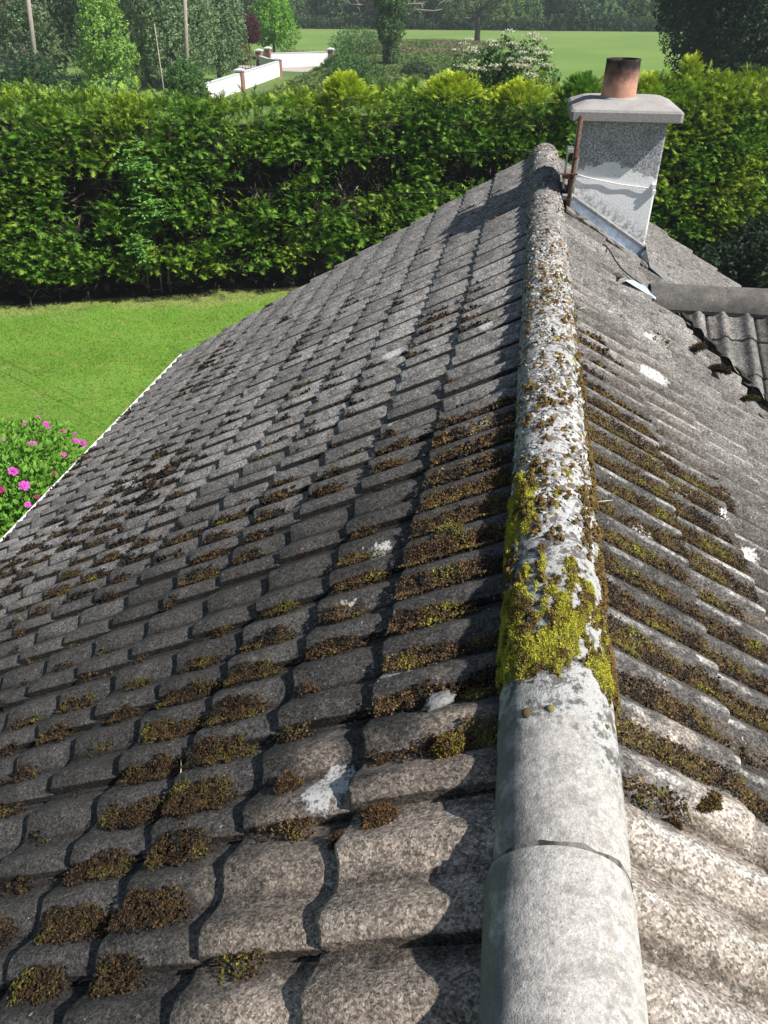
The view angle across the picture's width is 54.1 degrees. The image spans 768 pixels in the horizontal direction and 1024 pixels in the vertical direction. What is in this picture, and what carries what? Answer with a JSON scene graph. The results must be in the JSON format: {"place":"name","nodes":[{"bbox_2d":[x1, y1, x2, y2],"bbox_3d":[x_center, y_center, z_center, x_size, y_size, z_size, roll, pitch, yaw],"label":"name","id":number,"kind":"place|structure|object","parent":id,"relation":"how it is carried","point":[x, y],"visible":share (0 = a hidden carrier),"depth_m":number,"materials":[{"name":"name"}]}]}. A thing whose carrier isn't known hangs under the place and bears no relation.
{"place":"outdoors","nodes":[
{"label":"outdoors","id":0,"kind":"place"},
{"bbox_2d":[0,66,234,119],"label":"front garden lawn","id":1,"kind":"structure","parent":0,"point":[156,85],"depth_m":57.44,"materials":[{"name":"green plant"}]},
{"bbox_2d":[0,54,28,77],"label":"flowering shrub","id":2,"kind":"object","parent":1,"relation":"on","point":[8,69],"visible":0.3,"depth_m":55.98,"materials":[{"name":"green plant"}]},
{"bbox_2d":[6,44,38,64],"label":"flowering shrub","id":3,"kind":"object","parent":1,"relation":"on","point":[25,50],"visible":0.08,"depth_m":64.84,"materials":[{"name":"green plant"}]},
{"bbox_2d":[26,0,39,83],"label":"utility pole","id":4,"kind":"object","parent":1,"relation":"on","point":[31,25],"visible":0.48,"depth_m":41.12,"materials":[{"name":"grey wood"}]},
{"bbox_2d":[0,0,83,78],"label":"willow tree","id":5,"kind":"object","parent":1,"relation":"on","point":[16,8],"visible":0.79,"depth_m":52.40,"materials":[{"name":"green plant"}]},
{"bbox_2d":[19,45,69,104],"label":"dark shrub","id":6,"kind":"object","parent":1,"relation":"on","point":[47,71],"visible":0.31,"depth_m":39.35,"materials":[{"name":"green plant"}]},
{"bbox_2d":[0,70,140,107],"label":"clipped hedge","id":7,"kind":"object","parent":1,"relation":"on","point":[75,81],"visible":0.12,"depth_m":43.19,"materials":[{"name":"green plant"}]},
{"bbox_2d":[39,0,145,78],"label":"willow tree","id":8,"kind":"object","parent":1,"relation":"on","point":[69,15],"visible":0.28,"depth_m":52.71,"materials":[{"name":"green plant"}]},
{"bbox_2d":[96,0,192,83],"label":"willow tree","id":9,"kind":"object","parent":1,"relation":"on","point":[146,72],"visible":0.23,"depth_m":52.26,"materials":[{"name":"green plant"}]},
{"bbox_2d":[119,0,219,84],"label":"willow tree","id":10,"kind":"object","parent":1,"relation":"on","point":[170,35],"visible":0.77,"depth_m":50.00,"materials":[{"name":"green plant"}]},
{"bbox_2d":[179,0,248,78],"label":"willow tree","id":11,"kind":"object","parent":1,"relation":"on","point":[227,54],"visible":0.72,"depth_m":53.58,"materials":[{"name":"green plant"}]},
{"bbox_2d":[215,55,253,68],"bbox_3d":[-12.614,-37.894,63.397,4.050,1.100,0.040,6,35,8],"label":"iron railing","id":12,"kind":"object","parent":1,"relation":"on","point":[242,65],"visible":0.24,"depth_m":63.42,"materials":[{"name":"metal"}]},
{"bbox_2d":[0,274,321,526],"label":"lawn","id":13,"kind":"structure","parent":0,"point":[14,298],"depth_m":15.60,"materials":[{"name":"green plant"}]},
{"bbox_2d":[0,414,86,538],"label":"rose bush","id":14,"kind":"object","parent":13,"relation":"on","point":[29,476],"visible":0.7,"depth_m":9.49,"materials":[{"name":"green plant"}]},
{"bbox_2d":[115,233,150,292],"bbox_3d":[-5.607,-5.483,16.811,0.814,1.673,1.113,-20,40,-26],"label":"ash sapling","id":15,"kind":"object","parent":13,"relation":"on","point":[131,244],"visible":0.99,"depth_m":16.34,"materials":[{"name":"green plant"}]},
{"bbox_2d":[111,132,162,292],"bbox_3d":[-5.293,-6.275,16.258,0.911,3.600,1.170,-23,41,-29],"label":"ash sapling","id":16,"kind":"object","parent":13,"relation":"on","point":[147,166],"visible":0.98,"depth_m":15.45,"materials":[{"name":"green plant"}]},
{"bbox_2d":[115,182,185,291],"bbox_3d":[-4.998,-5.814,16.469,1.238,2.603,1.228,26,43,32],"label":"ash sapling","id":17,"kind":"object","parent":13,"relation":"on","point":[152,207],"visible":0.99,"depth_m":15.98,"materials":[{"name":"green plant"}]},
{"bbox_2d":[228,66,317,71],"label":"driveway","id":18,"kind":"structure","parent":0,"point":[300,69],"depth_m":64.82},
{"bbox_2d":[0,0,608,125],"bbox_3d":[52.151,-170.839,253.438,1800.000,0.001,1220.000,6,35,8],"label":"ground","id":19,"kind":"structure","parent":0,"point":[287,75],"depth_m":55.78,"materials":[{"name":"green plant"}]},
{"bbox_2d":[0,0,41,46],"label":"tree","id":20,"kind":"object","parent":19,"relation":"on","point":[16,29],"visible":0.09,"depth_m":78.14,"materials":[{"name":"green plant"}]},
{"bbox_2d":[0,75,59,119],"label":"wispy shrub","id":21,"kind":"object","parent":19,"relation":"on","point":[35,84],"visible":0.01,"depth_m":28.61,"materials":[{"name":"green plant"}]},
{"bbox_2d":[16,80,111,121],"bbox_3d":[-11.814,-14.390,28.273,4.277,3.254,3.619,-10,36,-14],"label":"wispy shrub","id":22,"kind":"object","parent":19,"relation":"on","point":[50,88],"visible":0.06,"depth_m":27.46,"materials":[{"name":"green plant"}]},
{"bbox_2d":[71,0,140,104],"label":"young ash tree","id":23,"kind":"object","parent":19,"relation":"on","point":[103,57],"visible":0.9,"depth_m":34.43,"materials":[{"name":"green plant"}]},
{"bbox_2d":[76,79,160,122],"bbox_3d":[-9.394,-13.660,27.082,3.595,3.429,3.677,-25,42,-31],"label":"wispy shrub","id":24,"kind":"object","parent":19,"relation":"on","point":[103,85],"visible":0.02,"depth_m":26.21,"materials":[{"name":"green plant"}]},
{"bbox_2d":[154,24,163,90],"bbox_3d":[-9.803,-18.881,33.400,0.069,4.700,0.052,15,38,20],"label":"thin stake","id":25,"kind":"object","parent":19,"relation":"on","point":[159,57],"visible":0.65,"depth_m":32.75,"materials":[{"name":"wood"}]},
{"bbox_2d":[138,86,214,123],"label":"wispy shrub","id":26,"kind":"object","parent":19,"relation":"on","point":[160,115],"visible":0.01,"depth_m":25.28,"materials":[{"name":"green plant"}]},
{"bbox_2d":[183,0,188,78],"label":"utility pole","id":27,"kind":"object","parent":19,"relation":"on","point":[186,45],"visible":0.48,"depth_m":41.67,"materials":[{"name":"grey wood"}]},
{"bbox_2d":[161,55,212,120],"bbox_3d":[-9.222,-19.474,35.352,2.488,3.432,2.246,6,35,8],"label":"bright shrub","id":28,"kind":"object","parent":19,"relation":"on","point":[182,84],"visible":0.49,"depth_m":34.56,"materials":[{"name":"green plant"}]},
{"bbox_2d":[159,73,240,113],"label":"boundary wall","id":29,"kind":"structure","parent":19,"relation":"on","point":[228,84],"depth_m":48.72,"materials":[{"name":"white paint"}]},
{"bbox_2d":[197,0,247,17],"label":"tree","id":30,"kind":"object","parent":19,"relation":"on","point":[242,2],"visible":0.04,"depth_m":123.19,"materials":[{"name":"green plant"}]},
{"bbox_2d":[234,68,245,89],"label":"gate pillar","id":31,"kind":"structure","parent":19,"relation":"on","point":[241,72],"depth_m":51.07,"materials":[{"name":"red brick"}]},
{"bbox_2d":[229,26,253,63],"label":"yellow shrub","id":32,"kind":"object","parent":19,"relation":"on","point":[245,60],"visible":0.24,"depth_m":67.61,"materials":[{"name":"green plant"}]},
{"bbox_2d":[0,75,486,306],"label":"cypress hedge","id":33,"kind":"object","parent":19,"relation":"on","point":[60,232],"visible":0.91,"depth_m":16.49,"materials":[{"name":"green plant"}]},
{"bbox_2d":[320,68,377,103],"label":"cypress shoot","id":34,"kind":"object","parent":33,"relation":"attached to","point":[345,81],"visible":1,"depth_m":15.82,"materials":[{"name":"green plant"}]},
{"bbox_2d":[413,68,490,108],"bbox_3d":[1.470,-9.157,16.261,1.649,0.797,1.618,-30,45,-35],"label":"cypress shoot","id":35,"kind":"object","parent":33,"relation":"attached to","point":[449,80],"visible":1,"depth_m":16.07,"materials":[{"name":"green plant"}]},
{"bbox_2d":[234,12,261,67],"bbox_3d":[-11.510,-39.736,63.498,2.482,4.200,2.486,-5,35,-7],"label":"purple maple","id":36,"kind":"object","parent":19,"relation":"on","point":[253,35],"visible":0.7,"depth_m":62.72,"materials":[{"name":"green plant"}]},
{"bbox_2d":[244,0,257,13],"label":"tree","id":37,"kind":"object","parent":19,"relation":"on","point":[247,4],"visible":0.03,"depth_m":128.99,"materials":[{"name":"green plant"}]},
{"bbox_2d":[254,48,262,66],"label":"gate pillar","id":38,"kind":"structure","parent":19,"relation":"on","point":[258,52],"depth_m":62.58,"materials":[{"name":"red brick"}]},
{"bbox_2d":[244,61,279,88],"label":"boundary wall","id":39,"kind":"structure","parent":19,"relation":"on","point":[260,74],"depth_m":55.29,"materials":[{"name":"white paint"}]},
{"bbox_2d":[259,56,273,65],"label":"boundary wall","id":40,"kind":"structure","parent":19,"relation":"on","point":[263,60],"depth_m":61.08,"materials":[{"name":"white paint"}]},
{"bbox_2d":[263,46,271,57],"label":"gate pillar","id":41,"kind":"structure","parent":19,"relation":"on","point":[267,49],"depth_m":64.67,"materials":[{"name":"red brick"}]},
{"bbox_2d":[247,0,301,52],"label":"lime green tree","id":42,"kind":"object","parent":19,"relation":"on","point":[276,10],"visible":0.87,"depth_m":70.65,"materials":[{"name":"green plant"}]},
{"bbox_2d":[248,0,307,27],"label":"tree","id":43,"kind":"object","parent":19,"relation":"on","point":[297,10],"visible":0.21,"depth_m":122.14,"materials":[{"name":"green plant"}]},
{"bbox_2d":[273,57,282,75],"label":"gate pillar","id":44,"kind":"structure","parent":19,"relation":"on","point":[280,62],"depth_m":59.12,"materials":[{"name":"red brick"}]},
{"bbox_2d":[51,0,533,21],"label":"woodland","id":45,"kind":"object","parent":19,"relation":"on","point":[149,5],"depth_m":140.55,"materials":[{"name":"green plant"}]},
{"bbox_2d":[271,51,327,66],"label":"boundary wall","id":46,"kind":"structure","parent":19,"relation":"on","point":[300,59],"depth_m":66.01,"materials":[{"name":"white paint"}]},
{"bbox_2d":[295,0,343,25],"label":"tree","id":47,"kind":"object","parent":19,"relation":"on","point":[310,4],"visible":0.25,"depth_m":124.45,"materials":[{"name":"green plant"}]},
{"bbox_2d":[327,47,334,59],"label":"gate pillar","id":48,"kind":"structure","parent":19,"relation":"on","point":[330,50],"depth_m":66.38,"materials":[{"name":"red brick"}]},
{"bbox_2d":[313,0,368,26],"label":"tree","id":49,"kind":"object","parent":19,"relation":"on","point":[339,8],"visible":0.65,"depth_m":122.56,"materials":[{"name":"green plant"}]},
{"bbox_2d":[320,47,368,67],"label":"bramble bush","id":50,"kind":"object","parent":19,"relation":"on","point":[327,60],"visible":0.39,"depth_m":61.14,"materials":[{"name":"green plant"}]},
{"bbox_2d":[323,51,383,78],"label":"bramble bush","id":51,"kind":"object","parent":19,"relation":"on","point":[338,65],"visible":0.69,"depth_m":54.39,"materials":[{"name":"green plant"}]},
{"bbox_2d":[354,1,376,23],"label":"tree","id":52,"kind":"object","parent":19,"relation":"on","point":[360,8],"visible":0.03,"depth_m":124.49,"materials":[{"name":"green plant"}]},
{"bbox_2d":[0,57,767,1023],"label":"bungalow","id":53,"kind":"object","parent":19,"relation":"on","point":[536,867],"visible":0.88,"depth_m":2.25,"materials":[{"name":"concrete"}]},
{"bbox_2d":[2,169,452,194],"bbox_3d":[-5.170,-5.399,11.507,14.862,0.983,0.011,24,42,30],"label":"overhead cable","id":54,"kind":"object","parent":53,"relation":"attached to","point":[243,188],"visible":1,"depth_m":9.14,"materials":[{"name":"black rubber"}]},
{"bbox_2d":[273,770,303,795],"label":"moss clump","id":55,"kind":"object","parent":53,"relation":"on","point":[288,782],"visible":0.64,"depth_m":1.84,"materials":[{"name":"brown plant"}]},
{"bbox_2d":[325,828,344,851],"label":"moss clump","id":56,"kind":"object","parent":53,"relation":"on","point":[333,838],"visible":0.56,"depth_m":1.62,"materials":[{"name":"brown plant"}]},
{"bbox_2d":[359,800,398,829],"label":"moss clump","id":57,"kind":"object","parent":53,"relation":"on","point":[384,813],"visible":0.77,"depth_m":1.61,"materials":[{"name":"brown plant"}]},
{"bbox_2d":[370,750,390,766],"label":"moss clump","id":58,"kind":"object","parent":53,"relation":"on","point":[381,758],"visible":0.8,"depth_m":1.75,"materials":[{"name":"brown plant"}]},
{"bbox_2d":[0,188,767,1007],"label":"roof moss","id":59,"kind":"object","parent":53,"relation":"on","point":[402,664],"visible":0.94,"depth_m":2.29,"materials":[{"name":"plant"}]},
{"bbox_2d":[420,690,457,712],"bbox_3d":[0.129,0.454,1.804,0.099,0.039,0.052,-29,39,-1],"label":"mortar lump","id":60,"kind":"object","parent":53,"relation":"on","point":[436,700],"visible":0.97,"depth_m":1.79,"materials":[{"name":"white concrete"}]},
{"bbox_2d":[428,730,467,758],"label":"moss clump","id":61,"kind":"object","parent":53,"relation":"on","point":[446,744],"visible":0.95,"depth_m":1.66,"materials":[{"name":"green plant"}]},
{"bbox_2d":[495,270,620,726],"bbox_3d":[0.621,-0.398,2.780,0.287,0.151,2.866,6,35,8],"label":"ridge moss","id":62,"kind":"object","parent":53,"relation":"on","point":[521,657],"visible":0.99,"depth_m":1.87,"materials":[{"name":"green plant"}]},
{"bbox_2d":[500,143,616,730],"bbox_3d":[0.934,-1.456,4.280,0.268,0.136,6.750,6,35,8],"label":"lichen","id":63,"kind":"object","parent":53,"relation":"on","point":[526,712],"visible":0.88,"depth_m":3.06},
{"bbox_2d":[560,116,583,207],"bbox_3d":[1.322,-2.463,5.354,0.120,0.651,0.138,6,35,8],"label":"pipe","id":64,"kind":"object","parent":53,"relation":"attached to","point":[568,196],"visible":0.97,"depth_m":5.32,"materials":[{"name":"metal"}]},
{"bbox_2d":[612,272,623,278],"bbox_3d":[1.471,-1.498,4.771,0.100,0.042,0.059,6,35,8],"label":"mortar lump","id":65,"kind":"object","parent":53,"relation":"on","point":[617,275],"visible":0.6,"depth_m":4.75,"materials":[{"name":"grey concrete"}]},
{"bbox_2d":[602,244,641,284],"bbox_3d":[1.555,-1.669,5.079,0.131,0.166,0.515,-12,37,-16],"label":"loose wire","id":66,"kind":"object","parent":53,"relation":"on","point":[619,265],"visible":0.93,"depth_m":4.93,"materials":[{"name":"black metal"}]},
{"bbox_2d":[664,816,683,830],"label":"moss clump","id":67,"kind":"object","parent":53,"relation":"on","point":[675,822],"visible":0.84,"depth_m":1.53,"materials":[{"name":"brown plant"}]},
{"bbox_2d":[688,341,708,352],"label":"moss clump","id":68,"kind":"object","parent":53,"relation":"on","point":[695,347],"visible":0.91,"depth_m":4.38,"materials":[{"name":"brown plant"}]},
{"bbox_2d":[696,785,724,813],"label":"moss clump","id":69,"kind":"object","parent":53,"relation":"on","point":[714,801],"visible":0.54,"depth_m":1.60,"materials":[{"name":"plant"}]},
{"bbox_2d":[707,363,732,375],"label":"moss clump","id":70,"kind":"object","parent":53,"relation":"on","point":[724,369],"visible":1,"depth_m":4.30,"materials":[{"name":"brown plant"}]},
{"bbox_2d":[740,394,760,401],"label":"moss clump","id":71,"kind":"object","parent":53,"relation":"on","point":[751,397],"visible":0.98,"depth_m":4.21,"materials":[{"name":"plant"}]},
{"bbox_2d":[258,40,515,105],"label":"rough grass","id":72,"kind":"structure","parent":19,"relation":"on","point":[436,55],"depth_m":65.65,"materials":[{"name":"green plant"}]},
{"bbox_2d":[364,0,429,28],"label":"tree","id":73,"kind":"object","parent":19,"relation":"on","point":[414,15],"visible":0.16,"depth_m":119.11,"materials":[{"name":"green plant"}]},
{"bbox_2d":[410,0,448,23],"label":"tree","id":74,"kind":"object","parent":19,"relation":"on","point":[428,13],"visible":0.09,"depth_m":122.85,"materials":[{"name":"green plant"}]},
{"bbox_2d":[196,11,696,31],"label":"field edge scrub","id":75,"kind":"object","parent":19,"relation":"on","point":[339,22],"visible":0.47,"depth_m":117.11,"materials":[{"name":"green plant"}]},
{"bbox_2d":[426,0,497,29],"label":"tree","id":76,"kind":"object","parent":19,"relation":"on","point":[433,15],"visible":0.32,"depth_m":118.08,"materials":[{"name":"green plant"}]},
{"bbox_2d":[429,28,561,115],"bbox_3d":[3.660,-12.774,24.414,3.985,5.053,4.044,-23,41,-29],"label":"elder bush","id":77,"kind":"object","parent":19,"relation":"on","point":[495,71],"visible":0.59,"depth_m":23.03,"materials":[{"name":"green plant"}]},
{"bbox_2d":[483,0,516,25],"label":"tree","id":78,"kind":"object","parent":19,"relation":"on","point":[487,5],"visible":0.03,"depth_m":120.49,"materials":[{"name":"green plant"}]},
{"bbox_2d":[441,69,597,195],"bbox_3d":[3.202,-8.200,18.305,4.184,4.495,3.064,-7,36,-9],"label":"cypress hedge","id":79,"kind":"object","parent":19,"relation":"on","point":[530,127],"visible":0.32,"depth_m":17.04,"materials":[{"name":"green plant"}]},
{"bbox_2d":[484,75,557,113],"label":"cypress shoot","id":80,"kind":"object","parent":79,"relation":"attached to","point":[517,87],"visible":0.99,"depth_m":16.35,"materials":[{"name":"green plant"}]},
{"bbox_2d":[553,69,601,106],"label":"cypress shoot","id":81,"kind":"object","parent":79,"relation":"attached to","point":[579,83],"visible":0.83,"depth_m":16.47,"materials":[{"name":"green plant"}]},
{"bbox_2d":[494,0,552,29],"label":"tree","id":82,"kind":"object","parent":19,"relation":"on","point":[525,8],"visible":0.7,"depth_m":116.75,"materials":[{"name":"green plant"}]},
{"bbox_2d":[535,0,578,27],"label":"tree","id":83,"kind":"object","parent":19,"relation":"on","point":[551,1],"visible":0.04,"depth_m":119.81,"materials":[{"name":"green plant"}]},
{"bbox_2d":[551,0,624,30],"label":"tree","id":84,"kind":"object","parent":19,"relation":"on","point":[585,7],"visible":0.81,"depth_m":114.96,"materials":[{"name":"green plant"}]},
{"bbox_2d":[597,0,654,29],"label":"tree","id":85,"kind":"object","parent":19,"relation":"on","point":[625,12],"visible":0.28,"depth_m":116.00,"materials":[{"name":"green plant"}]},
{"bbox_2d":[622,0,674,28],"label":"tree","id":86,"kind":"object","parent":19,"relation":"on","point":[648,10],"visible":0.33,"depth_m":115.61,"materials":[{"name":"green plant"}]},
{"bbox_2d":[651,0,767,89],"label":"dark tree","id":87,"kind":"object","parent":19,"relation":"on","point":[734,19],"visible":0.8,"depth_m":32.17,"materials":[{"name":"green plant"}]},
{"bbox_2d":[291,4,440,29],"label":"overhead cable","id":88,"kind":"object","parent":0,"point":[364,21],"visible":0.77,"depth_m":76.84,"materials":[{"name":"black rubber"}]},
{"bbox_2d":[133,28,699,115],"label":"field","id":89,"kind":"structure","parent":0,"point":[577,51],"depth_m":90.37,"materials":[{"name":"green plant"}]},
{"bbox_2d":[327,24,381,51],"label":"bramble bush","id":90,"kind":"object","parent":89,"relation":"on","point":[345,38],"visible":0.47,"depth_m":79.14,"materials":[{"name":"green plant"}]},
{"bbox_2d":[335,27,385,55],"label":"bramble bush","id":91,"kind":"object","parent":89,"relation":"on","point":[360,44],"visible":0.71,"depth_m":72.38,"materials":[{"name":"green plant"}]},
{"bbox_2d":[363,76,396,102],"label":"bramble bush","id":92,"kind":"object","parent":89,"relation":"on","point":[377,82],"visible":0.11,"depth_m":45.92,"materials":[{"name":"green plant"}]},
{"bbox_2d":[347,0,448,65],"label":"ivy clad tree","id":93,"kind":"object","parent":89,"relation":"on","point":[391,12],"visible":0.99,"depth_m":61.46,"materials":[{"name":"green plant"}]},
{"bbox_2d":[399,59,435,78],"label":"bramble bush","id":94,"kind":"object","parent":89,"relation":"on","point":[426,70],"visible":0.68,"depth_m":57.13,"materials":[{"name":"green plant"}]},
{"bbox_2d":[439,0,519,40],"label":"half bare tree","id":95,"kind":"object","parent":89,"relation":"on","point":[478,18],"visible":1,"depth_m":92.83,"materials":[{"name":"green plant"}]},
{"bbox_2d":[657,0,750,94],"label":"dark tree","id":96,"kind":"object","parent":89,"relation":"on","point":[673,40],"visible":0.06,"depth_m":46.50,"materials":[{"name":"green plant"}]},
{"bbox_2d":[686,0,767,88],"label":"dark tree","id":97,"kind":"object","parent":89,"relation":"on","point":[717,28],"visible":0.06,"depth_m":39.80,"materials":[{"name":"green plant"}]},
{"label":"bare soil","id":98,"kind":"structure","parent":0,"visible":0},
{"bbox_2d":[591,58,767,249],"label":"golden cypress","id":99,"kind":"object","parent":98,"relation":"on","point":[712,182],"visible":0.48,"depth_m":18.10,"materials":[{"name":"green plant"}]},
{"bbox_2d":[638,70,665,95],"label":"cypress shoot","id":100,"kind":"object","parent":99,"relation":"attached to","point":[649,79],"visible":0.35,"depth_m":17.38,"materials":[{"name":"green plant"}]},
{"bbox_2d":[664,50,708,133],"bbox_3d":[7.205,-9.848,17.837,1.375,1.941,1.316,6,35,8],"label":"cypress shoot","id":101,"kind":"object","parent":99,"relation":"attached to","point":[687,64],"visible":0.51,"depth_m":17.49,"materials":[{"name":"green plant"}]},
{"bbox_2d":[727,61,764,100],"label":"cypress shoot","id":102,"kind":"object","parent":99,"relation":"attached to","point":[750,67],"visible":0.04,"depth_m":19.58,"materials":[{"name":"green plant"}]},
{"bbox_2d":[690,210,767,288],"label":"dark shrub","id":103,"kind":"object","parent":98,"relation":"on","point":[743,262],"visible":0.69,"depth_m":16.70,"materials":[{"name":"green plant"}]}
]}

